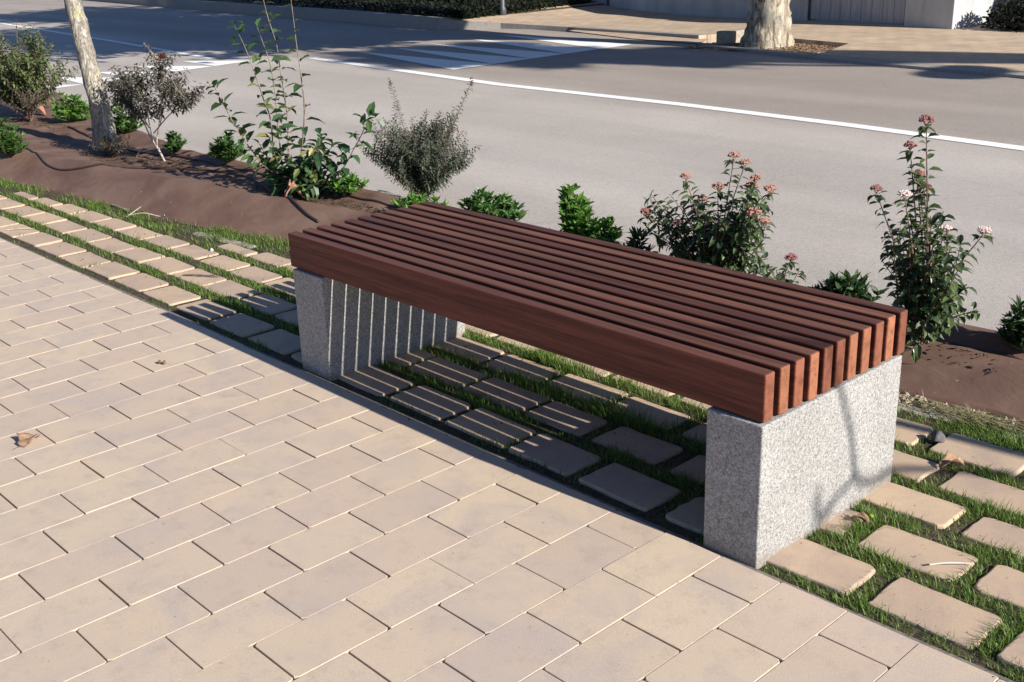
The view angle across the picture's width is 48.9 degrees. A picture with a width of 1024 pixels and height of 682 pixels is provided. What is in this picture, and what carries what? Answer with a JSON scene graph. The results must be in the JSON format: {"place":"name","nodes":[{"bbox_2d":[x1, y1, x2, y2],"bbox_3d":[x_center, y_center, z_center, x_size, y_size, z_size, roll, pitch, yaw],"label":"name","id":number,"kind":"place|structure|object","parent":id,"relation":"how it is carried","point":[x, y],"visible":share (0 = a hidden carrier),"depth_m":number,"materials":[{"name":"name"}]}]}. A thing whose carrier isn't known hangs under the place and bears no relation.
{"place":"outdoors","nodes":[
{"label":"outdoors","id":0,"kind":"place"},
{"bbox_2d":[202,0,603,17],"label":"verge","id":1,"kind":"structure","parent":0,"point":[325,6],"depth_m":21.63,"materials":[{"name":"soil"}]},
{"bbox_2d":[231,0,595,18],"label":"ground cover","id":2,"kind":"object","parent":1,"relation":"on","point":[464,10],"visible":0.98,"depth_m":19.97,"materials":[{"name":"green plant"}]},
{"bbox_2d":[382,0,458,5],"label":"dark bush","id":3,"kind":"object","parent":1,"relation":"on","point":[417,1],"visible":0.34,"depth_m":21.94,"materials":[{"name":"green plant"}]},
{"bbox_2d":[455,0,528,5],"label":"dark bush","id":4,"kind":"object","parent":1,"relation":"on","point":[483,1],"visible":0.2,"depth_m":20.92,"materials":[{"name":"green plant"}]},
{"bbox_2d":[557,0,608,5],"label":"panel fence","id":5,"kind":"object","parent":1,"relation":"on","point":[606,2],"depth_m":20.53,"materials":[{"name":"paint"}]},
{"bbox_2d":[0,238,1005,681],"bbox_3d":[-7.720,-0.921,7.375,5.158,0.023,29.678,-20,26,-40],"label":"pavement","id":6,"kind":"structure","parent":0,"point":[134,456],"depth_m":2.71,"materials":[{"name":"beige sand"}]},
{"bbox_2d":[14,433,40,448],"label":"fallen leaf","id":7,"kind":"object","parent":6,"relation":"on","point":[25,439],"visible":1,"depth_m":3.36,"materials":[{"name":"brown plant"}]},
{"bbox_2d":[0,0,1023,330],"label":"road","id":8,"kind":"structure","parent":0,"point":[618,160],"depth_m":9.27,"materials":[{"name":"grey asphalt"}]},
{"bbox_2d":[46,35,630,87],"bbox_3d":[-2.219,-3.556,14.329,7.273,0.001,4.089,-20,26,-40],"label":"crossing marking","id":9,"kind":"object","parent":8,"relation":"on","point":[455,64],"visible":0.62,"depth_m":14.57,"materials":[{"name":"paint"}]},
{"bbox_2d":[0,22,1023,150],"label":"road line","id":10,"kind":"object","parent":8,"relation":"on","point":[981,142],"visible":1,"depth_m":9.98,"materials":[{"name":"paint"}]},
{"bbox_2d":[570,30,708,43],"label":"gutter paving","id":11,"kind":"structure","parent":8,"relation":"on","point":[660,38],"depth_m":15.95,"materials":[{"name":"beige concrete"}]},
{"bbox_2d":[699,44,1023,78],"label":"kerb","id":12,"kind":"structure","parent":8,"relation":"on","point":[938,67],"depth_m":12.07,"materials":[{"name":"concrete"}]},
{"bbox_2d":[0,192,1023,672],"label":"path","id":13,"kind":"structure","parent":0,"point":[928,610],"depth_m":3.25,"materials":[{"name":"beige stone"}]},
{"bbox_2d":[183,274,219,276],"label":"twig","id":14,"kind":"object","parent":13,"relation":"on","point":[199,275],"visible":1,"depth_m":4.97,"materials":[{"name":"brown wood"}]},
{"bbox_2d":[288,201,907,568],"bbox_3d":[0.126,0.017,3.362,0.610,0.501,1.905,-19,26,-39],"label":"park bench","id":15,"kind":"object","parent":13,"relation":"on","point":[795,387],"visible":0.98,"depth_m":2.86,"materials":[{"name":"brown wood"}]},
{"bbox_2d":[929,562,973,564],"bbox_3d":[0.999,0.505,2.559,0.100,0.007,0.004,-2,20,0],"label":"pale stick","id":16,"kind":"object","parent":13,"relation":"on","point":[950,563],"visible":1,"depth_m":2.56,"materials":[{"name":"white wood"}]},
{"bbox_2d":[0,78,1023,422],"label":"planting bed","id":17,"kind":"object","parent":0,"point":[242,204],"visible":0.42,"depth_m":6.07,"materials":[{"name":"brown soil"}]},
{"bbox_2d":[0,117,29,155],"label":"plant","id":18,"kind":"object","parent":17,"relation":"on","point":[10,144],"visible":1,"depth_m":7.41,"materials":[{"name":"green plant"}]},
{"bbox_2d":[0,73,54,121],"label":"twiggy shrub","id":19,"kind":"object","parent":17,"relation":"on","point":[28,104],"visible":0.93,"depth_m":8.92,"materials":[{"name":"brown plant"}]},
{"bbox_2d":[26,101,45,115],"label":"fallen leaf","id":20,"kind":"object","parent":17,"relation":"on","point":[41,108],"visible":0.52,"depth_m":9.25,"materials":[{"name":"plant"}]},
{"bbox_2d":[0,21,79,116],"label":"evergreen shrub","id":21,"kind":"object","parent":17,"relation":"on","point":[19,70],"visible":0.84,"depth_m":9.01,"materials":[{"name":"green plant"}]},
{"bbox_2d":[50,91,89,121],"bbox_3d":[-3.462,-1.844,8.848,0.347,0.242,0.337,-4,20,-6],"label":"plant","id":22,"kind":"object","parent":17,"relation":"on","point":[75,110],"visible":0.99,"depth_m":8.79,"materials":[{"name":"green plant"}]},
{"bbox_2d":[64,0,117,151],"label":"young tree","id":23,"kind":"object","parent":17,"relation":"on","point":[102,120],"visible":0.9,"depth_m":7.60,"materials":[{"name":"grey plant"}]},
{"bbox_2d":[88,131,131,156],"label":"weedy bush","id":24,"kind":"object","parent":17,"relation":"on","point":[113,149],"visible":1,"depth_m":7.40,"materials":[{"name":"brown plant"}]},
{"bbox_2d":[110,101,143,133],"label":"plant","id":25,"kind":"object","parent":17,"relation":"on","point":[123,125],"visible":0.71,"depth_m":8.10,"materials":[{"name":"green plant"}]},
{"bbox_2d":[97,42,210,160],"bbox_3d":[-2.364,-1.539,7.203,0.354,0.768,1.295,-20,26,-40],"label":"scrubby shrub","id":26,"kind":"object","parent":17,"relation":"on","point":[167,89],"visible":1,"depth_m":6.99,"materials":[{"name":"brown plant"}]},
{"bbox_2d":[25,148,319,222],"bbox_3d":[-2.359,-1.075,6.949,4.030,0.072,0.473,14,26,38],"label":"irrigation hose","id":27,"kind":"object","parent":17,"relation":"on","point":[257,182],"visible":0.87,"depth_m":6.90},
{"bbox_2d":[162,130,186,153],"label":"plant","id":28,"kind":"object","parent":17,"relation":"on","point":[174,145],"visible":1,"depth_m":7.27,"materials":[{"name":"green plant"}]},
{"bbox_2d":[206,131,246,162],"bbox_3d":[-1.739,-1.183,6.842,0.251,0.208,0.240,3,21,13],"label":"plant","id":29,"kind":"object","parent":17,"relation":"on","point":[224,151],"visible":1,"depth_m":6.81,"materials":[{"name":"green plant"}]},
{"bbox_2d":[67,126,403,207],"bbox_3d":[-1.977,-1.123,7.050,0.147,0.041,4.325,-19,26,-39],"label":"irrigation hose","id":30,"kind":"object","parent":17,"relation":"on","point":[349,195],"visible":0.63,"depth_m":6.83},
{"bbox_2d":[284,180,302,197],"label":"fallen leaf","id":31,"kind":"object","parent":17,"relation":"on","point":[291,184],"visible":0.84,"depth_m":5.97,"materials":[{"name":"plant"}]},
{"bbox_2d":[206,0,385,199],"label":"photinia","id":32,"kind":"object","parent":17,"relation":"on","point":[307,174],"visible":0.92,"depth_m":6.08,"materials":[{"name":"green plant"}]},
{"bbox_2d":[327,172,369,193],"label":"plant","id":33,"kind":"object","parent":17,"relation":"on","point":[352,182],"visible":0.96,"depth_m":5.93,"materials":[{"name":"green plant"}]},
{"bbox_2d":[355,77,481,201],"bbox_3d":[-0.500,-1.111,6.247,0.611,0.733,0.819,-20,26,-40],"label":"mastic shrub","id":34,"kind":"object","parent":17,"relation":"on","point":[413,165],"visible":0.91,"depth_m":6.18,"materials":[{"name":"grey plant"}]},
{"bbox_2d":[390,192,448,207],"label":"plant","id":35,"kind":"object","parent":17,"relation":"on","point":[412,199],"visible":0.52,"depth_m":5.58,"materials":[{"name":"green plant"}]},
{"bbox_2d":[456,185,527,220],"bbox_3d":[-0.098,-0.625,5.206,0.301,0.171,0.354,-20,26,-40],"label":"plant","id":36,"kind":"object","parent":17,"relation":"on","point":[502,206],"visible":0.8,"depth_m":5.16,"materials":[{"name":"green plant"}]},
{"bbox_2d":[1,114,996,372],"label":"leaf litter","id":37,"kind":"object","parent":17,"relation":"on","point":[145,160],"visible":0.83,"depth_m":6.93,"materials":[{"name":"brown plant"}]},
{"bbox_2d":[555,183,598,235],"bbox_3d":[0.270,-0.542,4.816,0.196,0.283,0.217,-20,26,-40],"label":"upright plant","id":38,"kind":"object","parent":17,"relation":"on","point":[575,213],"visible":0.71,"depth_m":4.78,"materials":[{"name":"green plant"}]},
{"bbox_2d":[582,215,624,243],"bbox_3d":[0.380,-0.445,4.720,0.159,0.152,0.200,-20,26,-40],"label":"plant","id":39,"kind":"object","parent":17,"relation":"on","point":[607,232],"visible":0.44,"depth_m":4.70,"materials":[{"name":"green plant"}]},
{"bbox_2d":[615,225,658,252],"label":"plant","id":40,"kind":"object","parent":17,"relation":"on","point":[634,242],"visible":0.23,"depth_m":4.53,"materials":[{"name":"green plant"}]},
{"bbox_2d":[637,151,778,277],"bbox_3d":[0.727,-0.446,4.289,0.316,0.568,0.720,-20,26,-40],"label":"viburnum","id":41,"kind":"object","parent":17,"relation":"on","point":[721,248],"visible":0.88,"depth_m":4.19,"materials":[{"name":"green plant"}]},
{"bbox_2d":[759,252,806,284],"bbox_3d":[0.995,-0.250,4.107,0.158,0.206,0.267,-7,20,-12],"label":"viburnum","id":42,"kind":"object","parent":17,"relation":"on","point":[790,264],"visible":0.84,"depth_m":4.03,"materials":[{"name":"green plant"}]},
{"bbox_2d":[807,269,888,301],"bbox_3d":[1.160,-0.177,3.921,0.283,0.164,0.296,-20,26,-40],"label":"plant","id":43,"kind":"object","parent":17,"relation":"on","point":[847,284],"visible":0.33,"depth_m":3.90,"materials":[{"name":"green plant"}]},
{"bbox_2d":[867,114,994,363],"bbox_3d":[1.278,-0.311,3.481,0.287,0.776,0.381,-20,26,-40],"label":"viburnum","id":44,"kind":"object","parent":17,"relation":"on","point":[925,299],"visible":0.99,"depth_m":3.47,"materials":[{"name":"green plant"}]},
{"bbox_2d":[905,334,1021,359],"bbox_3d":[1.494,0.047,3.489,0.158,0.059,0.550,-20,26,-40],"label":"irrigation hose","id":45,"kind":"object","parent":17,"relation":"on","point":[978,349],"visible":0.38,"depth_m":3.58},
{"bbox_2d":[995,295,1023,351],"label":"plant","id":46,"kind":"object","parent":17,"relation":"on","point":[1011,333],"visible":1,"depth_m":3.50,"materials":[{"name":"green plant"}]},
{"bbox_2d":[0,182,1023,681],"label":"soil strip","id":47,"kind":"object","parent":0,"point":[658,518],"depth_m":3.22,"materials":[{"name":"brown soil"}]},
{"bbox_2d":[125,206,164,217],"bbox_3d":[-1.960,-0.665,5.994,0.118,0.045,0.306,-20,26,-40],"label":"dry tendril","id":48,"kind":"object","parent":47,"relation":"on","point":[142,213],"visible":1,"depth_m":5.98},
{"bbox_2d":[0,237,1014,681],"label":"edging strip","id":49,"kind":"object","parent":47,"relation":"on","point":[572,489],"visible":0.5,"depth_m":2.93,"materials":[{"name":"beige concrete"}]},
{"bbox_2d":[0,190,1021,676],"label":"soil crumbs","id":50,"kind":"object","parent":47,"relation":"on","point":[494,424],"visible":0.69,"depth_m":3.50,"materials":[{"name":"brown soil"}]},
{"bbox_2d":[0,176,1023,681],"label":"grass","id":51,"kind":"structure","parent":47,"relation":"on","point":[604,408],"depth_m":3.32,"materials":[{"name":"green plant"}]},
{"bbox_2d":[192,232,1023,439],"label":"edging kerb","id":52,"kind":"structure","parent":47,"relation":"on","point":[918,410],"depth_m":3.39,"materials":[{"name":"concrete"}]},
{"bbox_2d":[848,510,869,521],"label":"fallen leaf","id":53,"kind":"object","parent":47,"relation":"on","point":[861,514],"visible":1,"depth_m":2.76,"materials":[{"name":"brown plant"}]},
{"bbox_2d":[931,430,945,442],"bbox_3d":[1.196,0.271,3.165,0.040,0.037,0.039,-12,22,-26],"label":"stone","id":54,"kind":"object","parent":47,"relation":"on","point":[938,436],"visible":1,"depth_m":3.15,"materials":[{"name":"grey stone"}]},
{"bbox_2d":[934,450,963,468],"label":"fallen leaf","id":55,"kind":"object","parent":47,"relation":"on","point":[949,457],"visible":1,"depth_m":3.02,"materials":[{"name":"brown plant"}]},
{"bbox_2d":[898,391,1023,433],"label":"dry grass","id":56,"kind":"structure","parent":47,"relation":"on","point":[976,417],"depth_m":3.29,"materials":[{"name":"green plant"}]},
{"bbox_2d":[440,2,1023,70],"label":"sidewalk","id":57,"kind":"structure","parent":0,"point":[976,46],"depth_m":14.78,"materials":[{"name":"beige concrete"}]},
{"bbox_2d":[499,0,506,14],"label":"metal pole","id":58,"kind":"object","parent":57,"relation":"on","point":[502,7],"visible":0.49,"depth_m":19.02,"materials":[{"name":"metal"}]},
{"bbox_2d":[980,0,1023,32],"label":"dark bush","id":59,"kind":"object","parent":57,"relation":"on","point":[1012,18],"visible":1,"depth_m":14.58,"materials":[{"name":"green plant"}]},
{"bbox_2d":[721,44,834,51],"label":"pit soil","id":60,"kind":"structure","parent":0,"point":[793,49],"depth_m":13.84,"materials":[{"name":"brown soil"}]},
{"bbox_2d":[716,28,744,44],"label":"kerb block","id":61,"kind":"structure","parent":60,"relation":"on","point":[731,36],"depth_m":14.68,"materials":[{"name":"concrete"}]},
{"bbox_2d":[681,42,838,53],"bbox_3d":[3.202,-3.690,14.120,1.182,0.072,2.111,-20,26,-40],"label":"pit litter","id":62,"kind":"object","parent":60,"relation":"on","point":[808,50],"visible":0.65,"depth_m":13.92,"materials":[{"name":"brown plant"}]},
{"bbox_2d":[739,0,794,48],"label":"plane tree","id":63,"kind":"object","parent":60,"relation":"on","point":[769,23],"visible":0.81,"depth_m":13.81,"materials":[{"name":"beige plant"}]},
{"label":"ground","id":64,"kind":"structure","parent":0,"visible":0},
{"bbox_2d":[88,0,704,38],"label":"kerb","id":65,"kind":"structure","parent":64,"relation":"on","point":[399,20],"depth_m":20.33,"materials":[{"name":"concrete"}]},
{"bbox_2d":[609,0,1023,28],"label":"boundary wall","id":66,"kind":"structure","parent":64,"relation":"on","point":[948,14],"depth_m":15.53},
{"bbox_2d":[807,0,905,24],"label":"plank gate","id":67,"kind":"structure","parent":66,"relation":"attached to","point":[886,11],"depth_m":16.14,"materials":[{"name":"paint"}]}
]}

